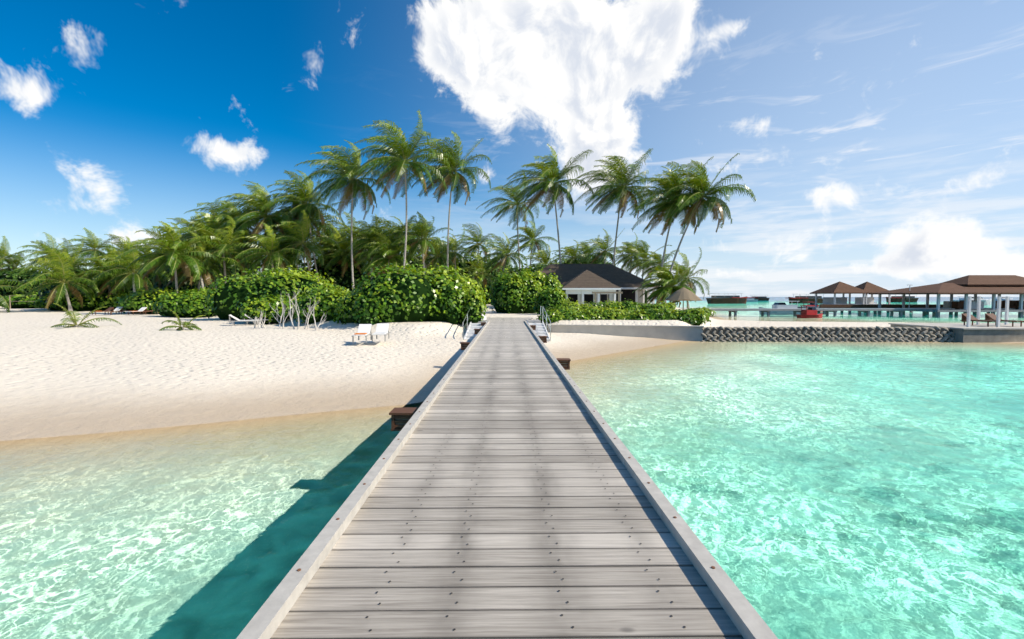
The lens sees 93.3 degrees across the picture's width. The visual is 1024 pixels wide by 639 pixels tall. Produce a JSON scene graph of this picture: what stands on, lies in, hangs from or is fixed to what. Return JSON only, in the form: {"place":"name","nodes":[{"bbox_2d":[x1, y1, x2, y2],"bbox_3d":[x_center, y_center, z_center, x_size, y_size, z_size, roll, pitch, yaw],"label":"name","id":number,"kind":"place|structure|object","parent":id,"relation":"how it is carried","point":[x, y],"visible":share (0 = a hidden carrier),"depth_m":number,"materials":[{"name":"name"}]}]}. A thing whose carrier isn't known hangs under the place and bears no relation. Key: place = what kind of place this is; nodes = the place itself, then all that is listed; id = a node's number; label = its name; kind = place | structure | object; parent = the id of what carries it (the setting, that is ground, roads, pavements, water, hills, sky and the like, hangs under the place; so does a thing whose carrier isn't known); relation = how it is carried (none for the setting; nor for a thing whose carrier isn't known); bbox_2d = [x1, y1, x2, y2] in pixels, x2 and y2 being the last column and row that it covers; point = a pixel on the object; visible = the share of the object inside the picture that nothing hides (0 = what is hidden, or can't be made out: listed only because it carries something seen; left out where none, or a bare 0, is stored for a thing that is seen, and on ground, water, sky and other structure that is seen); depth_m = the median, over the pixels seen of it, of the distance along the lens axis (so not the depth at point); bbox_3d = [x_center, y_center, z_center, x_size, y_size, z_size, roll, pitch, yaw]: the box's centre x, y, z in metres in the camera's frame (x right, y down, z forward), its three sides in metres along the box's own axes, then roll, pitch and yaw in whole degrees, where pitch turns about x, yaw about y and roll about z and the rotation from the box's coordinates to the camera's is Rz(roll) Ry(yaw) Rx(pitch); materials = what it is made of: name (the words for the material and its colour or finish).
{"place":"outdoors","nodes":[
{"label":"outdoors","id":0,"kind":"place"},
{"bbox_2d":[0,297,1023,638],"bbox_3d":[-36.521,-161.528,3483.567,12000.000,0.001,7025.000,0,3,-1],"label":"sea water","id":1,"kind":"structure","parent":0,"point":[838,489],"depth_m":6.91,"materials":[{"name":"teal liquid"}]},
{"bbox_2d":[389,322,570,430],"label":"supports","id":2,"kind":"object","parent":1,"relation":"in","point":[401,417],"visible":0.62,"depth_m":6.93,"materials":[{"name":"wood"}]},
{"bbox_2d":[236,317,777,638],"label":"jetty","id":3,"kind":"object","parent":1,"relation":"in","point":[506,488],"visible":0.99,"depth_m":3.18,"materials":[{"name":"grey wood"}]},
{"bbox_2d":[685,275,1023,317],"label":"arrival jetty pavilions","id":4,"kind":"object","parent":1,"relation":"in","point":[993,285],"visible":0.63,"depth_m":67.15,"materials":[{"name":"brown wood"}]},
{"bbox_2d":[706,293,1011,317],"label":"boats","id":5,"kind":"object","parent":1,"relation":"on","point":[810,312],"visible":0.72,"depth_m":188.83,"materials":[{"name":"white"}]},
{"bbox_2d":[0,303,1023,440],"bbox_3d":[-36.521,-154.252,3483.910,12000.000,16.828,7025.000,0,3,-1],"label":"sand beach","id":6,"kind":"structure","parent":0,"point":[136,371],"depth_m":16.65,"materials":[{"name":"beige sand"}]},
{"bbox_2d":[0,236,31,271],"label":"palm","id":7,"kind":"object","parent":6,"relation":"on","point":[4,249],"visible":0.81,"depth_m":105.97,"materials":[{"name":"green plant"}]},
{"bbox_2d":[0,256,34,311],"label":"palm","id":8,"kind":"object","parent":6,"relation":"on","point":[3,300],"visible":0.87,"depth_m":61.30,"materials":[{"name":"green plant"}]},
{"bbox_2d":[0,251,35,271],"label":"palm","id":9,"kind":"object","parent":6,"relation":"on","point":[15,262],"visible":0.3,"depth_m":107.42,"materials":[{"name":"green plant"}]},
{"bbox_2d":[13,232,79,269],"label":"palm","id":10,"kind":"object","parent":6,"relation":"on","point":[40,243],"visible":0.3,"depth_m":97.28,"materials":[{"name":"green plant"}]},
{"bbox_2d":[30,238,86,270],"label":"palm","id":11,"kind":"object","parent":6,"relation":"on","point":[64,245],"visible":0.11,"depth_m":106.05,"materials":[{"name":"green plant"}]},
{"bbox_2d":[9,244,114,310],"bbox_3d":[-58.494,-5.116,62.333,9.394,8.497,8.912,1,3,20],"label":"palm","id":12,"kind":"object","parent":6,"relation":"on","point":[62,274],"visible":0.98,"depth_m":61.54,"materials":[{"name":"green plant"}]},
{"bbox_2d":[18,241,105,293],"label":"palm","id":13,"kind":"object","parent":6,"relation":"on","point":[75,261],"visible":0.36,"depth_m":66.64,"materials":[{"name":"green plant"}]},
{"bbox_2d":[51,303,121,327],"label":"young palm","id":14,"kind":"object","parent":6,"relation":"on","point":[73,320],"visible":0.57,"depth_m":31.72,"materials":[{"name":"green plant"}]},
{"bbox_2d":[62,227,123,263],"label":"palm","id":15,"kind":"object","parent":6,"relation":"on","point":[94,251],"visible":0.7,"depth_m":92.83,"materials":[{"name":"green plant"}]},
{"bbox_2d":[69,248,143,296],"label":"palm","id":16,"kind":"object","parent":6,"relation":"on","point":[92,276],"visible":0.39,"depth_m":67.80,"materials":[{"name":"green plant"}]},
{"bbox_2d":[93,234,154,261],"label":"palm","id":17,"kind":"object","parent":6,"relation":"on","point":[120,245],"visible":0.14,"depth_m":97.33,"materials":[{"name":"green plant"}]},
{"bbox_2d":[83,238,169,297],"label":"palm","id":18,"kind":"object","parent":6,"relation":"on","point":[129,279],"visible":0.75,"depth_m":65.37,"materials":[{"name":"green plant"}]},
{"bbox_2d":[110,244,169,289],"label":"palm","id":19,"kind":"object","parent":6,"relation":"on","point":[141,252],"visible":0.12,"depth_m":77.87,"materials":[{"name":"green plant"}]},
{"bbox_2d":[116,221,223,292],"bbox_3d":[-39.559,-5.947,55.585,9.418,10.756,10.324,0,3,-1],"label":"palm","id":20,"kind":"object","parent":6,"relation":"on","point":[173,245],"visible":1,"depth_m":54.16,"materials":[{"name":"green plant"}]},
{"bbox_2d":[157,213,205,288],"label":"palm","id":21,"kind":"object","parent":6,"relation":"on","point":[178,220],"visible":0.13,"depth_m":74.05,"materials":[{"name":"green plant"}]},
{"bbox_2d":[159,310,204,330],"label":"young palm","id":22,"kind":"object","parent":6,"relation":"on","point":[187,324],"visible":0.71,"depth_m":29.23,"materials":[{"name":"green plant"}]},
{"bbox_2d":[152,231,245,288],"bbox_3d":[-39.172,-5.721,59.532,9.049,10.012,9.326,2,3,39],"label":"palm","id":23,"kind":"object","parent":6,"relation":"on","point":[207,279],"visible":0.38,"depth_m":58.25,"materials":[{"name":"green plant"}]},
{"bbox_2d":[160,232,240,290],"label":"palm","id":24,"kind":"object","parent":6,"relation":"on","point":[208,265],"visible":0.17,"depth_m":60.53,"materials":[{"name":"green plant"}]},
{"bbox_2d":[174,212,252,291],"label":"palm","id":25,"kind":"object","parent":6,"relation":"on","point":[198,223],"visible":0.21,"depth_m":69.61,"materials":[{"name":"green plant"}]},
{"bbox_2d":[179,214,262,283],"bbox_3d":[-36.876,-7.126,61.241,10.498,12.633,10.413,0,3,-1],"label":"palm","id":26,"kind":"object","parent":6,"relation":"on","point":[219,244],"visible":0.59,"depth_m":60.06,"materials":[{"name":"green plant"}]},
{"bbox_2d":[186,196,265,278],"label":"palm","id":27,"kind":"object","parent":6,"relation":"on","point":[226,211],"visible":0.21,"depth_m":71.91,"materials":[{"name":"green plant"}]},
{"bbox_2d":[211,227,261,278],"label":"palm","id":28,"kind":"object","parent":6,"relation":"on","point":[243,264],"visible":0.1,"depth_m":73.87,"materials":[{"name":"green plant"}]},
{"bbox_2d":[90,307,389,342],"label":"sun loungers","id":29,"kind":"object","parent":6,"relation":"on","point":[365,329],"visible":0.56,"depth_m":24.33,"materials":[{"name":"white fabric"}]},
{"bbox_2d":[212,180,316,244],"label":"palm","id":30,"kind":"object","parent":6,"relation":"on","point":[256,214],"visible":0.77,"depth_m":67.57,"materials":[{"name":"green plant"}]},
{"bbox_2d":[219,222,311,274],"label":"palm","id":31,"kind":"object","parent":6,"relation":"on","point":[271,256],"visible":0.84,"depth_m":60.81,"materials":[{"name":"green plant"}]},
{"bbox_2d":[240,230,312,272],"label":"palm","id":32,"kind":"object","parent":6,"relation":"on","point":[291,259],"visible":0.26,"depth_m":66.10,"materials":[{"name":"green plant"}]},
{"bbox_2d":[253,288,326,329],"bbox_3d":[-13.982,-0.782,30.590,5.066,2.822,2.435,0,3,-1],"label":"driftwood","id":33,"kind":"object","parent":6,"relation":"on","point":[283,313],"visible":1,"depth_m":30.84,"materials":[{"name":"white wood"}]},
{"bbox_2d":[273,198,325,276],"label":"palm","id":34,"kind":"object","parent":6,"relation":"on","point":[313,229],"visible":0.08,"depth_m":75.53,"materials":[{"name":"green plant"}]},
{"bbox_2d":[261,210,340,271],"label":"palm","id":35,"kind":"object","parent":6,"relation":"on","point":[298,236],"visible":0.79,"depth_m":64.98,"materials":[{"name":"green plant"}]},
{"bbox_2d":[260,170,343,281],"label":"palm","id":36,"kind":"object","parent":6,"relation":"on","point":[302,193],"visible":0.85,"depth_m":69.20,"materials":[{"name":"green plant"}]},
{"bbox_2d":[272,193,345,268],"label":"palm","id":37,"kind":"object","parent":6,"relation":"on","point":[313,225],"visible":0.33,"depth_m":72.38,"materials":[{"name":"green plant"}]},
{"bbox_2d":[0,248,650,308],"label":"trees","id":38,"kind":"object","parent":6,"relation":"on","point":[333,272],"visible":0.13,"depth_m":88.08,"materials":[{"name":"green plant"}]},
{"bbox_2d":[310,213,343,252],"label":"palm","id":39,"kind":"object","parent":6,"relation":"on","point":[329,224],"visible":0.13,"depth_m":79.75,"materials":[{"name":"green plant"}]},
{"bbox_2d":[302,225,362,266],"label":"palm","id":40,"kind":"object","parent":6,"relation":"on","point":[328,244],"visible":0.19,"depth_m":75.96,"materials":[{"name":"green plant"}]},
{"bbox_2d":[312,228,367,276],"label":"palm","id":41,"kind":"object","parent":6,"relation":"on","point":[344,260],"visible":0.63,"depth_m":73.03,"materials":[{"name":"green plant"}]},
{"bbox_2d":[294,140,390,291],"bbox_3d":[-22.292,-12.350,65.696,12.484,22.634,13.786,2,3,34],"label":"palm","id":42,"kind":"object","parent":6,"relation":"on","point":[353,186],"visible":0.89,"depth_m":63.62,"materials":[{"name":"green plant"}]},
{"bbox_2d":[328,212,368,254],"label":"palm","id":43,"kind":"object","parent":6,"relation":"on","point":[347,229],"visible":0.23,"depth_m":80.22,"materials":[{"name":"green plant"}]},
{"bbox_2d":[1,258,715,325],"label":"shore shrubs","id":44,"kind":"object","parent":6,"relation":"on","point":[409,295],"depth_m":35.67,"materials":[{"name":"green plant"}]},
{"bbox_2d":[332,216,403,278],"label":"palm","id":45,"kind":"object","parent":6,"relation":"on","point":[366,236],"visible":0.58,"depth_m":68.63,"materials":[{"name":"green plant"}]},
{"bbox_2d":[348,216,416,266],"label":"palm","id":46,"kind":"object","parent":6,"relation":"on","point":[387,235],"visible":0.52,"depth_m":68.48,"materials":[{"name":"green plant"}]},
{"bbox_2d":[353,223,421,275],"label":"palm","id":47,"kind":"object","parent":6,"relation":"on","point":[396,261],"visible":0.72,"depth_m":68.14,"materials":[{"name":"green plant"}]},
{"bbox_2d":[350,110,451,272],"bbox_3d":[-14.326,-13.205,61.387,12.496,24.757,12.530,0,3,-1],"label":"palm","id":48,"kind":"object","parent":6,"relation":"on","point":[395,159],"visible":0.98,"depth_m":59.83,"materials":[{"name":"green plant"}]},
{"bbox_2d":[377,215,427,255],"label":"palm","id":49,"kind":"object","parent":6,"relation":"on","point":[393,226],"visible":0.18,"depth_m":79.92,"materials":[{"name":"green plant"}]},
{"bbox_2d":[387,211,450,272],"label":"palm","id":50,"kind":"object","parent":6,"relation":"on","point":[422,229],"visible":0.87,"depth_m":69.97,"materials":[{"name":"green plant"}]},
{"bbox_2d":[406,216,452,274],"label":"palm","id":51,"kind":"object","parent":6,"relation":"on","point":[433,233],"visible":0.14,"depth_m":88.51,"materials":[{"name":"green plant"}]},
{"bbox_2d":[410,237,464,270],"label":"palm","id":52,"kind":"object","parent":6,"relation":"on","point":[438,259],"visible":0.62,"depth_m":85.98,"materials":[{"name":"green plant"}]},
{"bbox_2d":[416,251,461,274],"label":"palm","id":53,"kind":"object","parent":6,"relation":"on","point":[436,267],"visible":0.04,"depth_m":95.38,"materials":[{"name":"green plant"}]},
{"bbox_2d":[426,238,459,269],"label":"palm","id":54,"kind":"object","parent":6,"relation":"on","point":[446,257],"visible":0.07,"depth_m":93.65,"materials":[{"name":"green plant"}]},
{"bbox_2d":[428,225,473,273],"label":"palm","id":55,"kind":"object","parent":6,"relation":"on","point":[455,255],"visible":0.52,"depth_m":90.85,"materials":[{"name":"green plant"}]},
{"bbox_2d":[411,131,491,271],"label":"palm","id":56,"kind":"object","parent":6,"relation":"on","point":[454,160],"visible":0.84,"depth_m":68.00,"materials":[{"name":"green plant"}]},
{"bbox_2d":[454,223,495,283],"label":"palm","id":57,"kind":"object","parent":6,"relation":"on","point":[475,247],"visible":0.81,"depth_m":98.27,"materials":[{"name":"green plant"}]},
{"bbox_2d":[457,247,504,291],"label":"palm","id":58,"kind":"object","parent":6,"relation":"on","point":[479,268],"visible":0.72,"depth_m":92.67,"materials":[{"name":"green plant"}]},
{"bbox_2d":[478,233,532,271],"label":"palm","id":59,"kind":"object","parent":6,"relation":"on","point":[501,255],"visible":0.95,"depth_m":78.89,"materials":[{"name":"green plant"}]},
{"bbox_2d":[463,306,550,341],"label":"stair railings","id":60,"kind":"object","parent":6,"relation":"on","point":[540,330],"visible":0.61,"depth_m":28.86,"materials":[{"name":"metal"}]},
{"bbox_2d":[476,172,547,270],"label":"palm","id":61,"kind":"object","parent":6,"relation":"on","point":[518,209],"visible":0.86,"depth_m":83.53,"materials":[{"name":"green plant"}]},
{"bbox_2d":[508,220,557,266],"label":"palm","id":62,"kind":"object","parent":6,"relation":"on","point":[533,234],"visible":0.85,"depth_m":93.78,"materials":[{"name":"green plant"}]},
{"bbox_2d":[521,242,565,268],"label":"palm","id":63,"kind":"object","parent":6,"relation":"on","point":[542,256],"visible":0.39,"depth_m":88.76,"materials":[{"name":"green plant"}]},
{"bbox_2d":[501,143,593,263],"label":"palm","id":64,"kind":"object","parent":6,"relation":"on","point":[546,185],"visible":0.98,"depth_m":68.23,"materials":[{"name":"green plant"}]},
{"bbox_2d":[551,240,588,263],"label":"palm","id":65,"kind":"object","parent":6,"relation":"on","point":[570,252],"visible":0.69,"depth_m":103.77,"materials":[{"name":"green plant"}]},
{"bbox_2d":[574,234,610,259],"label":"palm","id":66,"kind":"object","parent":6,"relation":"on","point":[582,245],"visible":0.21,"depth_m":113.88,"materials":[{"name":"green plant"}]},
{"bbox_2d":[537,264,657,305],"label":"house","id":67,"kind":"structure","parent":6,"relation":"on","point":[580,283],"depth_m":64.30,"materials":[{"name":"grey"}]},
{"bbox_2d":[577,228,624,265],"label":"palm","id":68,"kind":"object","parent":6,"relation":"on","point":[601,256],"visible":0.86,"depth_m":98.89,"materials":[{"name":"green plant"}]},
{"bbox_2d":[572,148,658,264],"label":"palm","id":69,"kind":"object","parent":6,"relation":"on","point":[619,184],"visible":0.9,"depth_m":68.38,"materials":[{"name":"green plant"}]},
{"bbox_2d":[607,232,649,271],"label":"palm","id":70,"kind":"object","parent":6,"relation":"on","point":[628,252],"visible":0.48,"depth_m":99.01,"materials":[{"name":"green plant"}]},
{"bbox_2d":[616,240,671,278],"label":"palm","id":71,"kind":"object","parent":6,"relation":"on","point":[640,251],"visible":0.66,"depth_m":94.00,"materials":[{"name":"green plant"}]},
{"bbox_2d":[592,287,702,308],"bbox_3d":[12.698,-1.744,48.082,14.031,3.054,10.550,0,3,-1],"label":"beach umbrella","id":72,"kind":"object","parent":6,"relation":"on","point":[683,294],"visible":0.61,"depth_m":48.88,"materials":[{"name":"brown wood"}]},
{"bbox_2d":[629,250,679,302],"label":"palm","id":73,"kind":"object","parent":6,"relation":"on","point":[658,262],"visible":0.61,"depth_m":89.18,"materials":[{"name":"green plant"}]},
{"bbox_2d":[632,261,695,307],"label":"palm","id":74,"kind":"object","parent":6,"relation":"on","point":[665,288],"visible":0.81,"depth_m":57.25,"materials":[{"name":"green plant"}]},
{"bbox_2d":[625,156,726,301],"bbox_3d":[20.608,-10.787,64.002,11.802,19.646,11.358,0,3,-1],"label":"palm","id":75,"kind":"object","parent":6,"relation":"on","point":[664,184],"visible":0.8,"depth_m":62.59,"materials":[{"name":"green plant"}]},
{"bbox_2d":[654,248,709,307],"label":"palm","id":76,"kind":"object","parent":6,"relation":"on","point":[685,281],"visible":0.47,"depth_m":74.23,"materials":[{"name":"green plant"}]},
{"bbox_2d":[650,153,755,302],"bbox_3d":[23.667,-10.772,61.615,12.720,19.888,10.533,2,3,35],"label":"palm","id":77,"kind":"object","parent":6,"relation":"on","point":[695,182],"visible":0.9,"depth_m":60.40,"materials":[{"name":"green plant"}]},
{"bbox_2d":[545,323,955,341],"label":"shore walls","id":78,"kind":"structure","parent":6,"relation":"on","point":[815,334],"depth_m":29.76,"materials":[{"name":"stone"},{"name":"concrete"}]},
{"bbox_2d":[888,296,1023,342],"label":"deck","id":79,"kind":"structure","parent":6,"relation":"on","point":[968,331],"depth_m":29.98,"materials":[{"name":"concrete"}]},
{"bbox_2d":[0,0,1023,296],"label":"sky","id":80,"kind":"structure","parent":0,"point":[880,143],"materials":[{"name":"blue"}]}
]}

